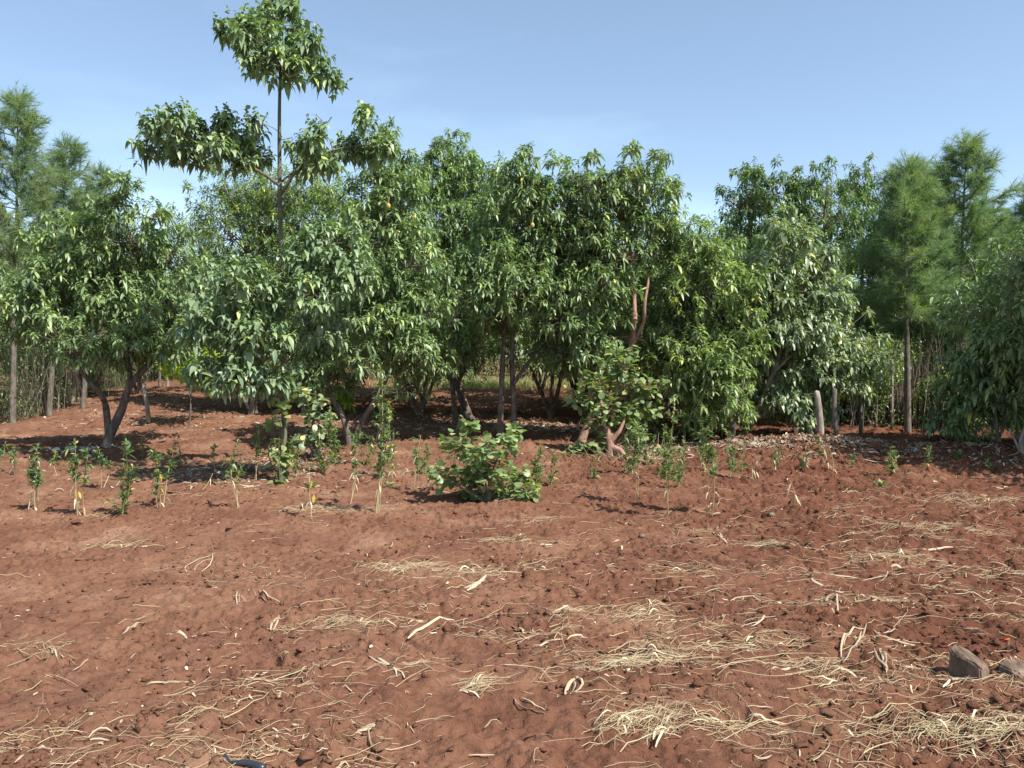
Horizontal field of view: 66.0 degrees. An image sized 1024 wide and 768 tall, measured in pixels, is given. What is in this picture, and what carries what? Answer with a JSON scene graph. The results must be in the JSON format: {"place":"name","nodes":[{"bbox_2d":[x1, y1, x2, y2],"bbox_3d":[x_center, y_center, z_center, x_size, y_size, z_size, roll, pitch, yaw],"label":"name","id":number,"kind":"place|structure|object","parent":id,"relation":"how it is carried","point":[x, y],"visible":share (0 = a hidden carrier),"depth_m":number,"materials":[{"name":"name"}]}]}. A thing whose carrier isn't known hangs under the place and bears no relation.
{"place":"outdoors","nodes":[
{"label":"outdoors","id":0,"kind":"place"},
{"bbox_2d":[0,359,1023,767],"bbox_3d":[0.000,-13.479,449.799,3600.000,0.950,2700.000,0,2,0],"label":"ground","id":1,"kind":"structure","parent":0,"point":[468,735],"depth_m":5.06,"materials":[{"name":"red soil"}]},
{"bbox_2d":[0,245,32,369],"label":"avocado tree","id":2,"kind":"object","parent":1,"relation":"on","point":[4,343],"visible":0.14,"depth_m":22.05,"materials":[{"name":"green plant"}]},
{"bbox_2d":[23,455,45,509],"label":"weed plant","id":3,"kind":"object","parent":1,"relation":"on","point":[34,475],"visible":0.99,"depth_m":7.63,"materials":[{"name":"green plant"}]},
{"bbox_2d":[0,78,80,422],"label":"feathery tree","id":4,"kind":"object","parent":1,"relation":"on","point":[28,138],"visible":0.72,"depth_m":16.76,"materials":[{"name":"green plant"}]},
{"bbox_2d":[41,351,46,414],"bbox_3d":[-11.172,-0.014,18.817,0.114,1.693,0.110,0,2,0],"label":"fence post","id":5,"kind":"object","parent":1,"relation":"on","point":[43,353],"visible":0.59,"depth_m":18.79,"materials":[{"name":"grey wood"}]},
{"bbox_2d":[0,128,122,415],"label":"feathery tree","id":6,"kind":"object","parent":1,"relation":"on","point":[70,174],"visible":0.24,"depth_m":18.30,"materials":[{"name":"green plant"}]},
{"bbox_2d":[62,438,93,514],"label":"weed plant","id":7,"kind":"object","parent":1,"relation":"on","point":[74,469],"visible":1,"depth_m":7.38,"materials":[{"name":"green plant"}]},
{"bbox_2d":[27,443,132,458],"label":"heap","id":8,"kind":"object","parent":1,"relation":"on","point":[72,450],"visible":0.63,"depth_m":12.02,"materials":[{"name":"brown plant"}]},
{"bbox_2d":[0,322,174,422],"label":"hedge","id":9,"kind":"object","parent":1,"relation":"on","point":[32,369],"visible":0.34,"depth_m":19.57,"materials":[{"name":"green plant"}]},
{"bbox_2d":[52,159,139,408],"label":"feathery tree","id":10,"kind":"object","parent":1,"relation":"on","point":[102,172],"visible":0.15,"depth_m":19.47,"materials":[{"name":"green plant"}]},
{"bbox_2d":[91,448,114,487],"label":"weed plant","id":11,"kind":"object","parent":1,"relation":"on","point":[100,457],"visible":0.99,"depth_m":8.80,"materials":[{"name":"green plant"}]},
{"bbox_2d":[0,166,233,447],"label":"avocado tree","id":12,"kind":"object","parent":1,"relation":"on","point":[79,273],"visible":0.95,"depth_m":11.89,"materials":[{"name":"green plant"}]},
{"bbox_2d":[104,438,143,515],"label":"weed plant","id":13,"kind":"object","parent":1,"relation":"on","point":[123,497],"visible":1,"depth_m":7.30,"materials":[{"name":"green plant"}]},
{"bbox_2d":[142,383,150,422],"bbox_3d":[-8.025,0.464,17.326,0.191,0.971,0.109,0,2,0],"label":"fence post","id":14,"kind":"object","parent":1,"relation":"on","point":[147,408],"visible":0.87,"depth_m":17.29,"materials":[{"name":"grey wood"}]},
{"bbox_2d":[94,266,203,393],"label":"avocado tree","id":15,"kind":"object","parent":1,"relation":"on","point":[138,389],"visible":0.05,"depth_m":23.98,"materials":[{"name":"green plant"}]},
{"bbox_2d":[147,447,174,507],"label":"weed plant","id":16,"kind":"object","parent":1,"relation":"on","point":[157,457],"visible":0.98,"depth_m":7.64,"materials":[{"name":"green plant"}]},
{"bbox_2d":[155,344,223,426],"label":"young tree","id":17,"kind":"object","parent":1,"relation":"on","point":[168,372],"visible":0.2,"depth_m":16.76,"materials":[{"name":"green plant"}]},
{"bbox_2d":[221,439,246,507],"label":"weed plant","id":18,"kind":"object","parent":1,"relation":"on","point":[239,471],"visible":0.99,"depth_m":7.60,"materials":[{"name":"green plant"}]},
{"bbox_2d":[224,753,266,767],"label":"hose piece","id":19,"kind":"object","parent":1,"relation":"on","point":[250,763],"visible":0.91,"depth_m":2.88,"materials":[{"name":"black rubber"}]},
{"bbox_2d":[163,669,338,702],"bbox_3d":[-1.163,1.338,3.587,0.775,0.055,0.306,-1,2,-19],"label":"straw heap","id":20,"kind":"object","parent":1,"relation":"on","point":[247,682],"visible":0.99,"depth_m":3.53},
{"bbox_2d":[245,424,265,480],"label":"weed plant","id":21,"kind":"object","parent":1,"relation":"on","point":[258,435],"visible":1,"depth_m":9.35,"materials":[{"name":"green plant"}]},
{"bbox_2d":[146,161,370,414],"bbox_3d":[-6.132,-2.405,20.161,5.948,6.454,4.378,0,2,0],"label":"mango tree","id":22,"kind":"object","parent":1,"relation":"on","point":[244,208],"visible":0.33,"depth_m":19.27,"materials":[{"name":"green plant"}]},
{"bbox_2d":[125,0,400,479],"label":"broadleaf tree","id":23,"kind":"object","parent":1,"relation":"on","point":[272,56],"visible":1,"depth_m":9.09,"materials":[{"name":"green plant"}]},
{"bbox_2d":[260,388,305,484],"bbox_3d":[-2.788,0.646,9.363,0.532,1.211,0.718,0,2,0],"label":"heart leaved creeper","id":24,"kind":"object","parent":23,"relation":"attached to","point":[268,424],"visible":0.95,"depth_m":9.43,"materials":[{"name":"green plant"}]},
{"bbox_2d":[302,462,316,517],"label":"weed plant","id":25,"kind":"object","parent":1,"relation":"on","point":[310,484],"visible":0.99,"depth_m":7.24,"materials":[{"name":"yellow plant"}]},
{"bbox_2d":[292,382,337,457],"bbox_3d":[-2.916,0.549,11.514,0.697,1.141,0.426,0,2,6],"label":"grey leaved creeper","id":26,"kind":"object","parent":1,"relation":"on","point":[310,417],"visible":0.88,"depth_m":11.49,"materials":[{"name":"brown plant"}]},
{"bbox_2d":[310,426,339,474],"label":"weed plant","id":27,"kind":"object","parent":1,"relation":"on","point":[320,461],"visible":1,"depth_m":10.13,"materials":[{"name":"green plant"}]},
{"bbox_2d":[320,406,342,465],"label":"weed plant","id":28,"kind":"object","parent":1,"relation":"on","point":[334,452],"visible":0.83,"depth_m":10.73,"materials":[{"name":"green plant"}]},
{"bbox_2d":[265,503,408,513],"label":"straw heap","id":29,"kind":"object","parent":1,"relation":"on","point":[296,506],"visible":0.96,"depth_m":7.61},
{"bbox_2d":[331,383,361,413],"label":"young tree","id":30,"kind":"object","parent":1,"relation":"on","point":[345,400],"visible":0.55,"depth_m":18.75,"materials":[{"name":"green plant"}]},
{"bbox_2d":[348,431,361,503],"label":"weed plant","id":31,"kind":"object","parent":1,"relation":"on","point":[353,439],"visible":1,"depth_m":8.07,"materials":[{"name":"green plant"}]},
{"bbox_2d":[267,610,448,634],"bbox_3d":[-0.837,1.311,4.403,1.009,0.071,0.386,0,2,0],"label":"straw heap","id":32,"kind":"object","parent":1,"relation":"on","point":[346,620],"visible":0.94,"depth_m":4.35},
{"bbox_2d":[355,428,374,465],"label":"weed plant","id":33,"kind":"object","parent":1,"relation":"on","point":[368,444],"visible":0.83,"depth_m":10.68,"materials":[{"name":"green plant"}]},
{"bbox_2d":[365,367,399,512],"bbox_3d":[-1.214,0.551,7.393,0.359,1.433,0.338,-1,2,-24],"label":"weed plant","id":34,"kind":"object","parent":1,"relation":"on","point":[382,455],"visible":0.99,"depth_m":7.41,"materials":[{"name":"green plant"}]},
{"bbox_2d":[288,116,491,445],"bbox_3d":[-2.313,-1.681,13.597,3.292,5.610,3.201,1,2,33],"label":"avocado tree","id":35,"kind":"object","parent":1,"relation":"on","point":[389,220],"visible":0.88,"depth_m":13.02,"materials":[{"name":"green plant"}]},
{"bbox_2d":[384,416,397,477],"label":"weed plant","id":36,"kind":"object","parent":1,"relation":"on","point":[391,456],"visible":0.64,"depth_m":9.85,"materials":[{"name":"green plant"}]},
{"bbox_2d":[348,559,476,575],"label":"straw heap","id":37,"kind":"object","parent":1,"relation":"on","point":[403,568],"visible":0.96,"depth_m":5.47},
{"bbox_2d":[409,434,424,490],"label":"weed plant","id":38,"kind":"object","parent":1,"relation":"on","point":[416,452],"visible":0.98,"depth_m":8.91,"materials":[{"name":"green plant"}]},
{"bbox_2d":[351,257,489,416],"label":"avocado tree","id":39,"kind":"object","parent":1,"relation":"on","point":[418,412],"visible":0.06,"depth_m":18.95,"materials":[{"name":"green plant"}]},
{"bbox_2d":[347,224,495,406],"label":"avocado tree","id":40,"kind":"object","parent":1,"relation":"on","point":[422,398],"visible":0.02,"depth_m":21.33,"materials":[{"name":"green plant"}]},
{"bbox_2d":[135,329,745,382],"bbox_3d":[-2.970,-1.689,35.878,32.316,3.494,9.695,1,2,16],"label":"hedge","id":41,"kind":"object","parent":1,"relation":"on","point":[498,370],"visible":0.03,"depth_m":36.94,"materials":[{"name":"green plant"}]},
{"bbox_2d":[384,126,525,423],"bbox_3d":[-1.159,-2.334,17.710,3.578,6.536,4.119,0,2,0],"label":"avocado tree","id":42,"kind":"object","parent":1,"relation":"on","point":[454,174],"visible":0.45,"depth_m":16.78,"materials":[{"name":"green plant"}]},
{"bbox_2d":[411,561,506,581],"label":"straw heap","id":43,"kind":"object","parent":1,"relation":"on","point":[465,571],"visible":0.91,"depth_m":5.32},
{"bbox_2d":[450,672,513,696],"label":"straw heap","id":44,"kind":"object","parent":1,"relation":"on","point":[472,682],"visible":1,"depth_m":3.58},
{"bbox_2d":[424,415,542,502],"bbox_3d":[-0.293,0.825,8.290,1.226,1.028,0.790,0,2,0],"label":"round leaved bush","id":45,"kind":"object","parent":1,"relation":"on","point":[477,472],"visible":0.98,"depth_m":8.20,"materials":[{"name":"green plant"}]},
{"bbox_2d":[438,534,573,546],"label":"straw heap","id":46,"kind":"object","parent":1,"relation":"on","point":[513,540],"visible":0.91,"depth_m":6.29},
{"bbox_2d":[359,373,656,390],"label":"grass","id":47,"kind":"structure","parent":1,"relation":"on","point":[492,383],"depth_m":28.71,"materials":[{"name":"green plant"}]},
{"bbox_2d":[0,432,1023,767],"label":"soil clods","id":48,"kind":"object","parent":1,"relation":"on","point":[654,682],"visible":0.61,"depth_m":3.97,"materials":[{"name":"brown soil"}]},
{"bbox_2d":[0,433,1023,767],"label":"straw litter","id":49,"kind":"object","parent":1,"relation":"on","point":[54,763],"visible":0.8,"depth_m":3.86,"materials":[{"name":"beige plant"}]},
{"bbox_2d":[3,388,1023,496],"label":"leaf litter","id":50,"kind":"object","parent":1,"relation":"on","point":[786,435],"visible":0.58,"depth_m":12.33,"materials":[{"name":"brown plant"}]},
{"bbox_2d":[433,141,631,438],"bbox_3d":[0.350,-1.547,14.230,3.482,5.247,3.300,0,2,0],"label":"avocado tree","id":51,"kind":"object","parent":1,"relation":"on","point":[513,271],"visible":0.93,"depth_m":13.50,"materials":[{"name":"green plant"}]},
{"bbox_2d":[530,441,548,489],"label":"weed plant","id":52,"kind":"object","parent":1,"relation":"on","point":[536,469],"visible":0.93,"depth_m":8.59,"materials":[{"name":"green plant"}]},
{"bbox_2d":[462,243,621,417],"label":"avocado tree","id":53,"kind":"object","parent":1,"relation":"on","point":[523,343],"visible":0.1,"depth_m":18.49,"materials":[{"name":"green plant"}]},
{"bbox_2d":[518,218,637,405],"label":"avocado tree","id":54,"kind":"object","parent":1,"relation":"on","point":[573,385],"visible":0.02,"depth_m":22.07,"materials":[{"name":"green plant"}]},
{"bbox_2d":[560,438,600,456],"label":"creeper","id":55,"kind":"object","parent":1,"relation":"on","point":[572,447],"visible":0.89,"depth_m":11.82,"materials":[{"name":"green plant"}]},
{"bbox_2d":[562,345,668,454],"bbox_3d":[1.569,0.266,11.970,1.626,1.725,0.862,0,2,0],"label":"climbing shrub","id":56,"kind":"object","parent":1,"relation":"on","point":[627,406],"visible":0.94,"depth_m":11.89,"materials":[{"name":"green plant"}]},
{"bbox_2d":[605,418,627,458],"bbox_3d":[1.586,0.818,11.787,0.405,0.616,0.226,1,2,36],"label":"tree stump","id":57,"kind":"object","parent":1,"relation":"on","point":[610,438],"visible":0.84,"depth_m":11.78,"materials":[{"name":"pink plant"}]},
{"bbox_2d":[571,433,684,462],"bbox_3d":[1.688,0.925,11.591,1.682,0.402,1.060,1,2,18],"label":"brush pile","id":58,"kind":"object","parent":1,"relation":"on","point":[620,456],"visible":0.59,"depth_m":11.48,"materials":[{"name":"plant"}]},
{"bbox_2d":[619,431,636,473],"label":"weed plant","id":59,"kind":"object","parent":1,"relation":"on","point":[626,467],"visible":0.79,"depth_m":10.11,"materials":[{"name":"green plant"}]},
{"bbox_2d":[544,139,713,442],"bbox_3d":[2.084,-1.486,14.200,3.058,5.310,3.098,0,2,0],"label":"avocado tree","id":60,"kind":"object","parent":1,"relation":"on","point":[634,215],"visible":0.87,"depth_m":13.46,"materials":[{"name":"green plant"}]},
{"bbox_2d":[501,631,765,685],"bbox_3d":[0.614,1.332,3.945,1.419,0.080,0.561,0,2,-12],"label":"straw heap","id":61,"kind":"object","parent":1,"relation":"on","point":[648,660],"visible":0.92,"depth_m":3.85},
{"bbox_2d":[623,420,648,503],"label":"weed plant","id":62,"kind":"object","parent":1,"relation":"on","point":[638,446],"visible":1,"depth_m":8.06,"materials":[{"name":"green plant"}]},
{"bbox_2d":[545,693,729,751],"bbox_3d":[0.511,1.352,3.203,0.859,0.078,0.408,-1,2,-22],"label":"straw heap","id":63,"kind":"object","parent":1,"relation":"on","point":[653,716],"visible":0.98,"depth_m":3.17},
{"bbox_2d":[595,600,681,625],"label":"straw heap","id":64,"kind":"object","parent":1,"relation":"on","point":[639,612],"visible":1,"depth_m":4.49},
{"bbox_2d":[630,424,657,464],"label":"weed plant","id":65,"kind":"object","parent":1,"relation":"on","point":[645,451],"visible":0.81,"depth_m":11.14,"materials":[{"name":"green plant"}]},
{"bbox_2d":[590,248,710,408],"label":"avocado tree","id":66,"kind":"object","parent":1,"relation":"on","point":[652,398],"visible":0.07,"depth_m":17.65,"materials":[{"name":"green plant"}]},
{"bbox_2d":[595,232,726,411],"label":"avocado tree","id":67,"kind":"object","parent":1,"relation":"on","point":[667,402],"visible":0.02,"depth_m":19.93,"materials":[{"name":"green plant"}]},
{"bbox_2d":[653,394,685,514],"bbox_3d":[1.482,0.685,7.478,0.293,1.171,0.331,2,3,44],"label":"weed plant","id":68,"kind":"object","parent":1,"relation":"on","point":[666,467],"visible":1,"depth_m":7.48,"materials":[{"name":"green plant"}]},
{"bbox_2d":[670,448,683,486],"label":"weed plant","id":69,"kind":"object","parent":1,"relation":"on","point":[678,477],"visible":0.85,"depth_m":8.80,"materials":[{"name":"green plant"}]},
{"bbox_2d":[605,234,766,420],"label":"avocado tree","id":70,"kind":"object","parent":1,"relation":"on","point":[720,283],"visible":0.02,"depth_m":16.87,"materials":[{"name":"green plant"}]},
{"bbox_2d":[626,218,779,439],"bbox_3d":[3.266,-0.863,13.899,2.549,3.926,3.015,-1,2,-33],"label":"avocado tree","id":71,"kind":"object","parent":1,"relation":"on","point":[717,361],"visible":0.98,"depth_m":13.24,"materials":[{"name":"green plant"}]},
{"bbox_2d":[687,413,719,515],"bbox_3d":[1.872,0.782,7.646,0.332,1.005,0.240,0,2,0],"label":"weed plant","id":72,"kind":"object","parent":1,"relation":"on","point":[714,469],"visible":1,"depth_m":7.65,"materials":[{"name":"green plant"}]},
{"bbox_2d":[615,698,816,750],"bbox_3d":[0.796,1.359,3.163,0.740,0.085,0.384,1,2,38],"label":"straw heap","id":73,"kind":"object","parent":1,"relation":"on","point":[732,726],"visible":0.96,"depth_m":3.16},
{"bbox_2d":[684,210,747,395],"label":"avocado tree","id":74,"kind":"object","parent":1,"relation":"on","point":[722,227],"visible":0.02,"depth_m":23.44,"materials":[{"name":"green plant"}]},
{"bbox_2d":[722,430,738,477],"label":"weed plant","id":75,"kind":"object","parent":1,"relation":"on","point":[731,467],"visible":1,"depth_m":9.60,"materials":[{"name":"green plant"}]},
{"bbox_2d":[678,626,849,654],"bbox_3d":[1.335,1.327,4.093,0.954,0.066,0.343,-1,2,-17],"label":"straw heap","id":76,"kind":"object","parent":1,"relation":"on","point":[748,637],"visible":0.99,"depth_m":4.09,"materials":[{"name":"beige plant"}]},
{"bbox_2d":[713,154,876,309],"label":"dark leaved tree","id":77,"kind":"object","parent":1,"relation":"on","point":[796,190],"visible":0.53,"depth_m":18.76,"materials":[{"name":"green plant"}]},
{"bbox_2d":[720,201,894,434],"bbox_3d":[5.363,-1.111,14.438,3.195,4.319,2.953,0,2,0],"label":"avocado tree","id":78,"kind":"object","parent":1,"relation":"on","point":[810,355],"visible":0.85,"depth_m":13.84,"materials":[{"name":"green plant"}]},
{"bbox_2d":[814,390,823,433],"bbox_3d":[5.207,0.531,13.372,0.196,0.852,0.140,0,2,0],"label":"fence post","id":79,"kind":"object","parent":1,"relation":"on","point":[819,414],"visible":0.83,"depth_m":13.32,"materials":[{"name":"grey wood"}]},
{"bbox_2d":[708,632,950,700],"bbox_3d":[1.456,1.344,3.764,0.754,0.060,1.041,-2,3,-44],"label":"straw heap","id":80,"kind":"object","parent":1,"relation":"on","point":[819,663],"visible":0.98,"depth_m":3.72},
{"bbox_2d":[832,388,839,435],"bbox_3d":[5.503,0.498,13.393,0.144,0.860,0.096,0,2,0],"label":"fence post","id":81,"kind":"object","parent":1,"relation":"on","point":[834,413],"visible":0.91,"depth_m":13.36,"materials":[{"name":"grey wood"}]},
{"bbox_2d":[840,623,866,662],"bbox_3d":[1.779,1.328,4.125,0.084,0.045,0.652,1,2,33],"label":"maize husk","id":82,"kind":"object","parent":1,"relation":"on","point":[850,631],"visible":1,"depth_m":4.11,"materials":[{"name":"beige plant"}]},
{"bbox_2d":[857,383,862,432],"bbox_3d":[6.596,0.476,14.941,0.124,1.225,0.077,0,2,0],"label":"fence post","id":83,"kind":"object","parent":1,"relation":"on","point":[860,415],"visible":0.57,"depth_m":14.92,"materials":[{"name":"grey wood"}]},
{"bbox_2d":[839,232,885,400],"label":"feathery tree","id":84,"kind":"object","parent":1,"relation":"on","point":[878,274],"visible":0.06,"depth_m":22.65,"materials":[{"name":"green plant"}]},
{"bbox_2d":[817,151,909,403],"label":"dark leaved tree","id":85,"kind":"object","parent":1,"relation":"on","point":[861,197],"visible":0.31,"depth_m":20.63,"materials":[{"name":"green plant"}]},
{"bbox_2d":[798,593,939,614],"bbox_3d":[2.223,1.313,4.799,0.904,0.083,0.308,1,2,19],"label":"straw heap","id":86,"kind":"object","parent":1,"relation":"on","point":[868,599],"visible":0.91,"depth_m":4.82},
{"bbox_2d":[842,295,903,402],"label":"avocado tree","id":87,"kind":"object","parent":1,"relation":"on","point":[868,328],"visible":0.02,"depth_m":21.91,"materials":[{"name":"green plant"}]},
{"bbox_2d":[723,323,1023,430],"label":"hedge","id":88,"kind":"object","parent":1,"relation":"on","point":[879,406],"visible":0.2,"depth_m":16.85,"materials":[{"name":"green plant"}]},
{"bbox_2d":[835,547,946,567],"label":"straw heap","id":89,"kind":"object","parent":1,"relation":"on","point":[884,554],"visible":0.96,"depth_m":5.86,"materials":[{"name":"beige plant"}]},
{"bbox_2d":[883,446,898,473],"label":"weed plant","id":90,"kind":"object","parent":1,"relation":"on","point":[892,454],"visible":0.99,"depth_m":9.84,"materials":[{"name":"green plant"}]},
{"bbox_2d":[890,359,893,425],"bbox_3d":[7.927,0.248,16.425,0.094,1.533,0.067,0,2,0],"label":"fence post","id":91,"kind":"object","parent":1,"relation":"on","point":[891,404],"visible":0.77,"depth_m":16.41,"materials":[{"name":"grey wood"}]},
{"bbox_2d":[770,699,1023,764],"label":"straw heap","id":92,"kind":"object","parent":1,"relation":"on","point":[912,727],"visible":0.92,"depth_m":3.08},
{"bbox_2d":[838,148,980,431],"bbox_3d":[7.897,-1.812,15.701,2.439,5.722,2.210,-1,2,-18],"label":"feathery tree","id":93,"kind":"object","parent":1,"relation":"on","point":[917,285],"visible":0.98,"depth_m":15.40,"materials":[{"name":"green plant"}]},
{"bbox_2d":[849,150,976,393],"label":"feathery tree","id":94,"kind":"object","parent":1,"relation":"on","point":[873,285],"visible":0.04,"depth_m":20.26,"materials":[{"name":"green plant"}]},
{"bbox_2d":[868,305,968,389],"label":"avocado tree","id":95,"kind":"object","parent":1,"relation":"on","point":[891,332],"visible":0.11,"depth_m":19.30,"materials":[{"name":"green plant"}]},
{"bbox_2d":[830,521,1012,534],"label":"straw heap","id":96,"kind":"object","parent":1,"relation":"on","point":[933,523],"visible":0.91,"depth_m":6.72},
{"bbox_2d":[823,709,1023,766],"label":"straw heap","id":97,"kind":"object","parent":1,"relation":"on","point":[994,719],"visible":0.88,"depth_m":3.07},
{"bbox_2d":[887,206,969,393],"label":"feathery tree","id":98,"kind":"object","parent":1,"relation":"on","point":[919,326],"visible":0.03,"depth_m":19.77,"materials":[{"name":"green plant"}]},
{"bbox_2d":[869,125,1023,364],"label":"feathery tree","id":99,"kind":"object","parent":1,"relation":"on","point":[975,217],"visible":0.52,"depth_m":17.21,"materials":[{"name":"green plant"}]},
{"bbox_2d":[906,491,1023,508],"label":"straw heap","id":100,"kind":"object","parent":1,"relation":"on","point":[998,500],"visible":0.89,"depth_m":8.26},
{"bbox_2d":[948,645,988,680],"bbox_3d":[2.138,1.312,3.667,0.135,0.162,0.170,-1,2,-37],"label":"stone","id":101,"kind":"object","parent":1,"relation":"on","point":[964,663],"visible":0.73,"depth_m":3.64,"materials":[{"name":"grey stone"}]},
{"bbox_2d":[918,319,1023,442],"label":"avocado bush","id":102,"kind":"object","parent":1,"relation":"on","point":[981,383],"visible":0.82,"depth_m":12.36,"materials":[{"name":"green plant"}]},
{"bbox_2d":[926,229,1023,454],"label":"avocado tree","id":103,"kind":"object","parent":1,"relation":"on","point":[1007,308],"visible":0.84,"depth_m":12.06,"materials":[{"name":"green plant"}]},
{"bbox_2d":[941,203,1017,351],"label":"feathery tree","id":104,"kind":"object","parent":1,"relation":"on","point":[1010,210],"visible":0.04,"depth_m":18.94,"materials":[{"name":"green plant"}]},
{"bbox_2d":[998,658,1023,678],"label":"stone","id":105,"kind":"object","parent":1,"relation":"on","point":[1009,667],"visible":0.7,"depth_m":3.61,"materials":[{"name":"grey stone"}]},
{"bbox_2d":[999,175,1023,347],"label":"feathery tree","id":106,"kind":"object","parent":1,"relation":"on","point":[1019,208],"visible":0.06,"depth_m":17.91,"materials":[{"name":"green plant"}]},
{"bbox_2d":[0,0,1023,358],"label":"sky","id":107,"kind":"structure","parent":0,"point":[714,85],"materials":[{"name":"blue"}]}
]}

